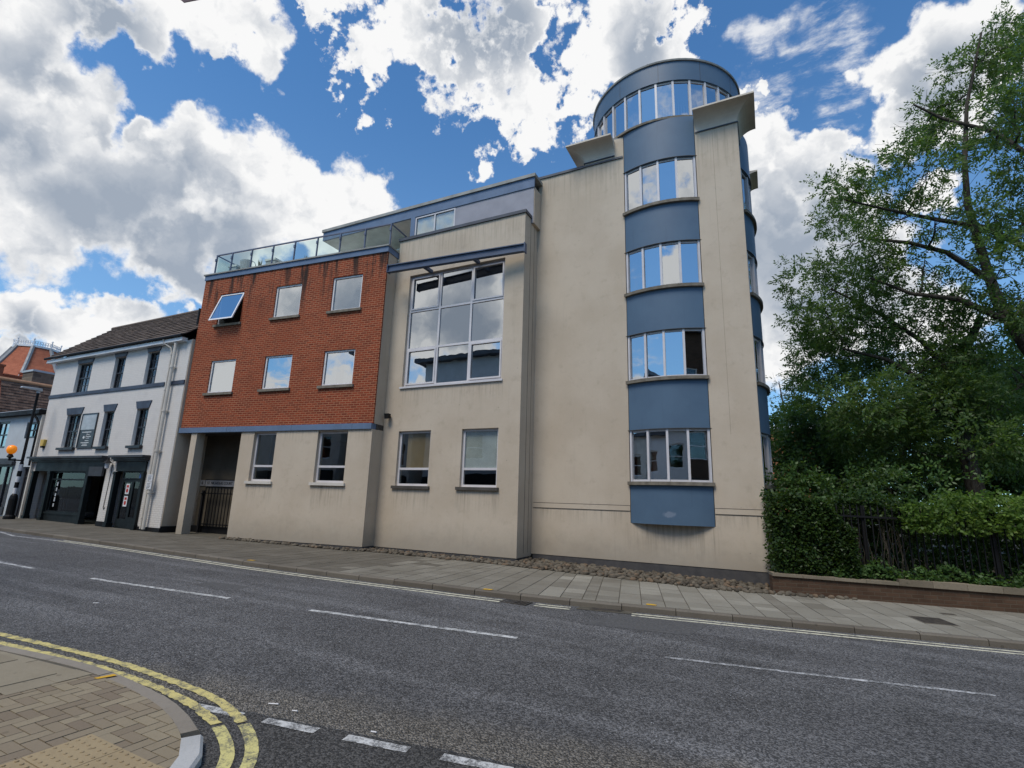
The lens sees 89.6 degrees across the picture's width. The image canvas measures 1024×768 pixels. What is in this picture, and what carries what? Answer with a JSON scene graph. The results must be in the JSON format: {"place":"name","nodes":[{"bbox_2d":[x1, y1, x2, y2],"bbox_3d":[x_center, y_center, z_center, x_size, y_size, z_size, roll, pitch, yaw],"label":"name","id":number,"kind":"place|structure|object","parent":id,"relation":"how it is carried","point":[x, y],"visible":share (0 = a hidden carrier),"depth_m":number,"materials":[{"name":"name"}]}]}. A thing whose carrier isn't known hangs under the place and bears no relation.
{"place":"outdoors","nodes":[
{"label":"outdoors","id":0,"kind":"place"},
{"bbox_2d":[0,364,22,386],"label":"brick gable","id":1,"kind":"structure","parent":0,"point":[2,374],"depth_m":34.27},
{"bbox_2d":[0,645,202,767],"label":"footway","id":2,"kind":"structure","parent":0,"point":[57,712],"depth_m":3.90,"materials":[{"name":"brick"}]},
{"bbox_2d":[240,259,255,268],"bbox_3d":[-10.899,-4.518,21.186,0.597,1.083,0.922,9,-15,-31],"label":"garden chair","id":3,"kind":"object","parent":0,"point":[244,263],"visible":0.22,"depth_m":21.07,"materials":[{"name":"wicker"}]},
{"bbox_2d":[265,257,282,263],"bbox_3d":[-9.505,-4.506,20.549,0.540,0.860,0.460,-3,-13,20],"label":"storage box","id":4,"kind":"object","parent":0,"point":[275,260],"visible":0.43,"depth_m":20.44,"materials":[{"name":"plastic"}]},
{"bbox_2d":[0,531,1023,767],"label":"road","id":5,"kind":"structure","parent":0,"point":[222,655],"depth_m":5.58,"materials":[{"name":"grey asphalt"}]},
{"bbox_2d":[499,599,532,605],"bbox_3d":[0.070,3.902,9.166,0.520,0.060,0.300,-4,-14,26],"label":"gully grate","id":6,"kind":"object","parent":5,"relation":"on","point":[523,603],"visible":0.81,"depth_m":9.15,"materials":[{"name":"metal"}]},
{"bbox_2d":[0,516,1023,649],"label":"footway","id":7,"kind":"structure","parent":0,"point":[989,628],"depth_m":10.35,"materials":[{"name":"concrete"}]},
{"bbox_2d":[2,386,42,518],"bbox_3d":[-21.256,2.901,22.192,0.410,5.640,0.828,-7,-15,35],"label":"crossing lamp","id":8,"kind":"object","parent":7,"relation":"on","point":[11,450],"visible":1,"depth_m":22.05,"materials":[{"name":"black metal"}]},
{"bbox_2d":[0,408,46,517],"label":"shop","id":9,"kind":"structure","parent":7,"relation":"on","point":[14,425],"depth_m":23.95,"materials":[{"name":"paint"}]},
{"bbox_2d":[0,422,9,447],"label":"window","id":10,"kind":"structure","parent":9,"relation":"in","point":[4,426],"depth_m":25.23,"materials":[{"name":"glass"}]},
{"bbox_2d":[0,462,15,514],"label":"shop window","id":11,"kind":"structure","parent":9,"relation":"in","point":[2,464],"depth_m":23.99,"materials":[{"name":"black glass"}]},
{"bbox_2d":[15,467,29,516],"bbox_3d":[-21.895,4.890,23.253,0.848,2.269,0.100,-4,-14,26],"label":"door","id":12,"kind":"structure","parent":9,"relation":"in","point":[27,468],"depth_m":23.38,"materials":[{"name":"grey wood"}]},
{"bbox_2d":[25,422,36,437],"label":"window","id":13,"kind":"structure","parent":9,"relation":"in","point":[34,425],"depth_m":24.00,"materials":[{"name":"glass"}]},
{"bbox_2d":[0,376,51,506],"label":"tiled roof house","id":14,"kind":"structure","parent":7,"relation":"on","point":[14,396],"depth_m":28.54,"materials":[{"name":"brown tile"}]},
{"bbox_2d":[22,369,54,384],"bbox_3d":[-28.957,1.908,31.068,1.420,5.360,1.320,-4,-14,26],"label":"stone stack","id":15,"kind":"object","parent":14,"relation":"on","point":[38,376],"visible":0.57,"depth_m":31.13,"materials":[{"name":"grey stone"}]},
{"bbox_2d":[175,58,776,585],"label":"apartment building","id":16,"kind":"structure","parent":7,"relation":"on","point":[567,366],"depth_m":15.63,"materials":[{"name":"paint"}]},
{"bbox_2d":[200,480,205,485],"bbox_3d":[-11.753,3.761,19.616,0.250,0.210,0.035,-3,-13,20],"label":"number sign","id":17,"kind":"object","parent":16,"relation":"attached to","point":[202,482],"visible":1,"depth_m":19.60,"materials":[{"name":"white metal"}]},
{"bbox_2d":[196,487,232,532],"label":"metal gate","id":18,"kind":"structure","parent":16,"relation":"attached to","point":[201,507],"depth_m":18.91,"materials":[{"name":"black metal"}]},
{"bbox_2d":[202,359,235,395],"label":"window","id":19,"kind":"structure","parent":16,"relation":"in","point":[222,372],"depth_m":19.04,"materials":[{"name":"glass"}]},
{"bbox_2d":[204,479,234,486],"bbox_3d":[-10.926,3.717,19.305,1.480,0.270,0.043,-3,-13,20],"label":"name sign","id":20,"kind":"object","parent":16,"relation":"attached to","point":[218,483],"visible":1,"depth_m":19.30,"materials":[{"name":"white metal"}]},
{"bbox_2d":[209,292,243,327],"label":"open window","id":21,"kind":"structure","parent":16,"relation":"in","point":[226,307],"depth_m":19.43,"materials":[{"name":"glass"}]},
{"bbox_2d":[228,264,239,269],"bbox_3d":[-11.378,-4.408,21.244,0.460,0.860,0.460,-3,-13,20],"label":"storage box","id":22,"kind":"object","parent":16,"relation":"on","point":[235,266],"visible":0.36,"depth_m":21.11,"materials":[{"name":"plastic"}]},
{"bbox_2d":[244,433,276,483],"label":"window","id":23,"kind":"structure","parent":16,"relation":"in","point":[253,481],"depth_m":17.60,"materials":[{"name":"white plastic"}]},
{"bbox_2d":[257,354,292,391],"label":"window","id":24,"kind":"structure","parent":16,"relation":"in","point":[277,371],"depth_m":18.13,"materials":[{"name":"glass"}]},
{"bbox_2d":[268,284,301,320],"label":"window","id":25,"kind":"structure","parent":16,"relation":"in","point":[287,303],"depth_m":18.69,"materials":[{"name":"glass"}]},
{"bbox_2d":[308,431,347,485],"bbox_3d":[-5.791,2.373,16.524,1.360,1.730,0.240,-3,-13,20],"label":"window","id":26,"kind":"structure","parent":16,"relation":"in","point":[317,482],"depth_m":16.62,"materials":[{"name":"white plastic"}]},
{"bbox_2d":[317,349,354,388],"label":"window","id":27,"kind":"structure","parent":16,"relation":"in","point":[338,365],"depth_m":17.22,"materials":[{"name":"glass"}]},
{"bbox_2d":[326,274,362,313],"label":"window","id":28,"kind":"structure","parent":16,"relation":"in","point":[346,297],"depth_m":17.79,"materials":[{"name":"glass"}]},
{"bbox_2d":[391,431,430,488],"bbox_3d":[-3.056,2.341,15.984,1.410,1.780,0.232,-4,-14,26],"label":"window","id":29,"kind":"structure","parent":16,"relation":"in","point":[418,451],"depth_m":16.09,"materials":[{"name":"clear glass"}]},
{"bbox_2d":[414,208,455,234],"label":"window","id":30,"kind":"structure","parent":16,"relation":"in","point":[446,218],"depth_m":18.19,"materials":[{"name":"clear glass"}]},
{"bbox_2d":[404,259,504,386],"bbox_3d":[-1.838,-1.887,16.462,3.630,3.870,0.080,-4,-14,26],"label":"window","id":31,"kind":"structure","parent":16,"relation":"in","point":[455,326],"depth_m":16.43,"materials":[{"name":"glass"}]},
{"bbox_2d":[455,428,498,490],"bbox_3d":[-0.951,2.177,14.963,1.400,1.780,0.232,-4,-14,26],"label":"window","id":32,"kind":"structure","parent":16,"relation":"in","point":[480,446],"depth_m":15.10,"materials":[{"name":"clear glass"}]},
{"bbox_2d":[622,155,699,216],"bbox_3d":[4.309,-5.849,15.147,2.221,1.474,0.420,-4,-14,26],"label":"window","id":33,"kind":"structure","parent":16,"relation":"in","point":[673,180],"depth_m":15.08,"materials":[{"name":"glass"}]},
{"bbox_2d":[595,80,729,137],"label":"drum window","id":34,"kind":"structure","parent":16,"relation":"in","point":[671,98],"depth_m":15.78,"materials":[{"name":"glass"}]},
{"bbox_2d":[624,239,703,297],"bbox_3d":[4.231,-3.288,14.576,2.221,1.404,0.420,-4,-14,26],"label":"window","id":35,"kind":"structure","parent":16,"relation":"in","point":[674,264],"depth_m":14.50,"materials":[{"name":"glass"}]},
{"bbox_2d":[626,327,709,384],"bbox_3d":[4.154,-0.766,14.014,2.221,1.414,0.420,-4,-14,26],"label":"window","id":36,"kind":"structure","parent":16,"relation":"in","point":[666,354],"depth_m":13.94,"materials":[{"name":"glass"}]},
{"bbox_2d":[627,428,714,485],"bbox_3d":[4.093,1.903,13.463,2.221,1.464,0.514,-4,-14,26],"label":"window","id":37,"kind":"structure","parent":16,"relation":"in","point":[658,456],"depth_m":13.35,"materials":[{"name":"glass"}]},
{"bbox_2d":[741,168,756,234],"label":"window","id":38,"kind":"structure","parent":16,"relation":"in","point":[746,190],"depth_m":15.66,"materials":[{"name":"glass"}]},
{"bbox_2d":[747,250,762,312],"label":"window","id":39,"kind":"structure","parent":16,"relation":"in","point":[752,269],"depth_m":15.09,"materials":[{"name":"glass"}]},
{"bbox_2d":[753,335,769,395],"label":"window","id":40,"kind":"structure","parent":16,"relation":"in","point":[758,348],"depth_m":14.52,"materials":[{"name":"glass"}]},
{"bbox_2d":[761,432,776,489],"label":"window","id":41,"kind":"structure","parent":16,"relation":"in","point":[765,440],"depth_m":13.93,"materials":[{"name":"glass"}]},
{"bbox_2d":[219,536,857,599],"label":"cobbles","id":42,"kind":"object","parent":7,"relation":"on","point":[671,578],"visible":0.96,"depth_m":12.63,"materials":[{"name":"grey stone"}]},
{"bbox_2d":[768,571,1023,612],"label":"boundary wall","id":43,"kind":"structure","parent":7,"relation":"on","point":[962,595],"depth_m":10.54,"materials":[{"name":"brick"}]},
{"bbox_2d":[831,558,1023,588],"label":"ground ivy","id":44,"kind":"object","parent":43,"relation":"on","point":[941,577],"visible":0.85,"depth_m":10.69,"materials":[{"name":"green plant"}]},
{"bbox_2d":[906,615,958,625],"bbox_3d":[7.271,4.109,8.936,0.529,0.047,0.618,-1,-13,12],"label":"inspection cover","id":45,"kind":"object","parent":7,"relation":"on","point":[932,620],"visible":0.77,"depth_m":8.91,"materials":[{"name":"metal"}]},
{"bbox_2d":[0,0,1023,506],"label":"sky","id":46,"kind":"structure","parent":0,"point":[143,143],"materials":[{"name":"blue"}]},
{"bbox_2d":[769,524,1023,581],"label":"park ground","id":47,"kind":"structure","parent":0,"point":[928,557],"depth_m":16.00,"materials":[{"name":"soil"}]},
{"bbox_2d":[765,372,817,422],"bbox_3d":[14.312,3.415,26.434,2.663,8.984,3.415,5,-13,-16],"label":"birch tree","id":48,"kind":"object","parent":47,"relation":"on","point":[781,393],"visible":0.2,"depth_m":27.65,"materials":[{"name":"green plant"}]},
{"bbox_2d":[776,450,819,485],"bbox_3d":[10.101,3.980,17.925,1.139,3.329,1.516,4,-13,-11],"label":"sapling","id":49,"kind":"object","parent":47,"relation":"on","point":[799,464],"visible":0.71,"depth_m":18.06,"materials":[{"name":"green plant"}]},
{"bbox_2d":[759,487,861,578],"bbox_3d":[6.630,3.336,11.596,1.851,1.987,1.119,-1,-13,11],"label":"ivy hedge","id":50,"kind":"object","parent":47,"relation":"on","point":[789,526],"visible":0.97,"depth_m":11.28,"materials":[{"name":"green plant"}]},
{"bbox_2d":[792,440,829,493],"bbox_3d":[10.374,3.785,17.752,1.178,3.659,1.016,-4,-14,26],"label":"sapling","id":51,"kind":"object","parent":47,"relation":"on","point":[807,454],"visible":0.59,"depth_m":18.02,"materials":[{"name":"green plant"}]},
{"bbox_2d":[769,392,899,497],"bbox_3d":[11.364,3.202,19.670,4.336,6.280,4.763,4,-13,-11],"label":"hazel bush","id":52,"kind":"object","parent":47,"relation":"on","point":[801,435],"visible":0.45,"depth_m":19.15,"materials":[{"name":"green plant"}]},
{"bbox_2d":[822,483,934,579],"bbox_3d":[8.214,3.401,11.719,2.003,2.257,1.321,-2,-13,14],"label":"bramble bush","id":53,"kind":"object","parent":47,"relation":"on","point":[838,499],"visible":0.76,"depth_m":11.49,"materials":[{"name":"green plant"}]},
{"bbox_2d":[764,454,1014,567],"bbox_3d":[9.198,3.111,12.571,6.228,2.846,1.940,-3,-13,21],"label":"elder bush","id":54,"kind":"object","parent":47,"relation":"on","point":[829,488],"visible":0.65,"depth_m":12.90,"materials":[{"name":"green plant"}]},
{"bbox_2d":[768,242,1023,563],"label":"ash tree","id":55,"kind":"object","parent":47,"relation":"on","point":[944,376],"visible":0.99,"depth_m":16.05,"materials":[{"name":"green plant"}]},
{"bbox_2d":[768,503,1023,583],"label":"park railings","id":56,"kind":"object","parent":47,"relation":"on","point":[995,553],"visible":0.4,"depth_m":10.94,"materials":[{"name":"black metal"}]},
{"bbox_2d":[887,488,1023,540],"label":"creeper","id":57,"kind":"object","parent":56,"relation":"attached to","point":[1011,514],"visible":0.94,"depth_m":10.78,"materials":[{"name":"green plant"}]},
{"bbox_2d":[837,384,965,531],"bbox_3d":[15.355,3.071,20.706,6.348,7.224,5.629,11,-16,-37],"label":"holly tree","id":58,"kind":"object","parent":47,"relation":"on","point":[930,487],"visible":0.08,"depth_m":18.52,"materials":[{"name":"green plant"}]},
{"bbox_2d":[799,0,1023,354],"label":"ash tree","id":59,"kind":"object","parent":47,"relation":"on","point":[927,140],"visible":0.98,"depth_m":15.57,"materials":[{"name":"green plant"}]},
{"bbox_2d":[811,494,1023,582],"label":"laurel hedge","id":60,"kind":"object","parent":47,"relation":"on","point":[965,551],"visible":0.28,"depth_m":11.59,"materials":[{"name":"green plant"}]},
{"bbox_2d":[917,332,1023,540],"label":"holly tree","id":61,"kind":"object","parent":47,"relation":"on","point":[1011,486],"visible":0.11,"depth_m":18.16,"materials":[{"name":"green plant"}]},
{"bbox_3d":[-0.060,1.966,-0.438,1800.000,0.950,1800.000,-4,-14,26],"label":"ground","id":62,"kind":"structure","parent":0,"visible":0},
{"bbox_2d":[0,337,63,375],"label":"octagonal tower","id":63,"kind":"structure","parent":62,"relation":"on","point":[16,357],"depth_m":61.17,"materials":[{"name":"brick"}]},
{"bbox_2d":[20,308,207,532],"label":"shop house","id":64,"kind":"structure","parent":62,"relation":"on","point":[128,383],"depth_m":20.96,"materials":[{"name":"white paint"}]},
{"bbox_2d":[40,439,46,447],"bbox_3d":[-20.981,2.671,23.087,0.327,0.368,0.110,-4,-14,26],"label":"alarm box","id":65,"kind":"object","parent":64,"relation":"attached to","point":[43,443],"visible":1,"depth_m":23.04,"materials":[{"name":"yellow plastic"}]},
{"bbox_2d":[49,473,72,510],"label":"shop window","id":66,"kind":"structure","parent":64,"relation":"in","point":[63,486],"depth_m":23.07,"materials":[{"name":"black glass"}]},
{"bbox_2d":[43,471,93,523],"bbox_3d":[-18.467,4.777,21.663,2.841,2.167,0.610,-4,-14,26],"label":"shopfront","id":67,"kind":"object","parent":64,"relation":"in","point":[49,515],"depth_m":21.49,"materials":[{"name":"paint"}]},
{"bbox_2d":[55,407,84,449],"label":"sash window","id":68,"kind":"structure","parent":64,"relation":"in","point":[71,412],"depth_m":22.61,"materials":[{"name":"grey glass"}]},
{"bbox_2d":[73,358,94,392],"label":"sash window","id":69,"kind":"structure","parent":64,"relation":"in","point":[87,373],"depth_m":23.14,"materials":[{"name":"grey glass"}]},
{"bbox_2d":[76,413,98,447],"bbox_3d":[-17.880,1.960,21.728,1.206,1.472,0.049,-4,-14,26],"label":"notice board","id":70,"kind":"object","parent":64,"relation":"attached to","point":[87,431],"visible":0.99,"depth_m":21.71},
{"bbox_2d":[92,404,117,448],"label":"sash window","id":71,"kind":"structure","parent":64,"relation":"in","point":[109,407],"depth_m":21.37,"materials":[{"name":"grey glass"}]},
{"bbox_2d":[103,458,112,468],"bbox_3d":[-15.887,3.115,20.282,0.314,0.425,0.330,1,-13,4],"label":"wall lantern","id":72,"kind":"object","parent":64,"relation":"attached to","point":[107,462],"depth_m":20.20,"materials":[{"name":"grey metal"}]},
{"bbox_2d":[110,352,127,387],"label":"sash window","id":73,"kind":"structure","parent":64,"relation":"in","point":[117,365],"depth_m":21.89,"materials":[{"name":"grey glass"}]},
{"bbox_2d":[114,480,132,528],"bbox_3d":[-14.753,4.589,19.654,0.736,1.840,0.070,-4,-14,26],"label":"door","id":74,"kind":"structure","parent":64,"relation":"in","point":[119,523],"depth_m":19.68,"materials":[{"name":"paint"}]},
{"bbox_2d":[122,471,146,528],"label":"shop window","id":75,"kind":"structure","parent":64,"relation":"in","point":[129,520],"depth_m":19.47,"materials":[{"name":"paint"}]},
{"bbox_2d":[125,400,151,447],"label":"sash window","id":76,"kind":"structure","parent":64,"relation":"in","point":[139,404],"depth_m":20.35,"materials":[{"name":"grey glass"}]},
{"bbox_2d":[145,482,151,488],"bbox_3d":[-13.201,3.696,18.749,0.307,0.256,0.018,-4,-14,26],"label":"parking plate","id":77,"kind":"object","parent":64,"relation":"attached to","point":[148,485],"visible":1,"depth_m":18.74,"materials":[{"name":"white metal"}]},
{"bbox_2d":[147,474,152,481],"bbox_3d":[-13.192,3.427,18.809,0.307,0.256,0.018,-4,-14,26],"label":"parking plate","id":78,"kind":"object","parent":64,"relation":"attached to","point":[150,478],"visible":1,"depth_m":18.80,"materials":[{"name":"white metal"}]},
{"bbox_2d":[143,346,161,383],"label":"sash window","id":79,"kind":"structure","parent":64,"relation":"in","point":[150,358],"depth_m":20.86,"materials":[{"name":"grey glass"}]}
]}

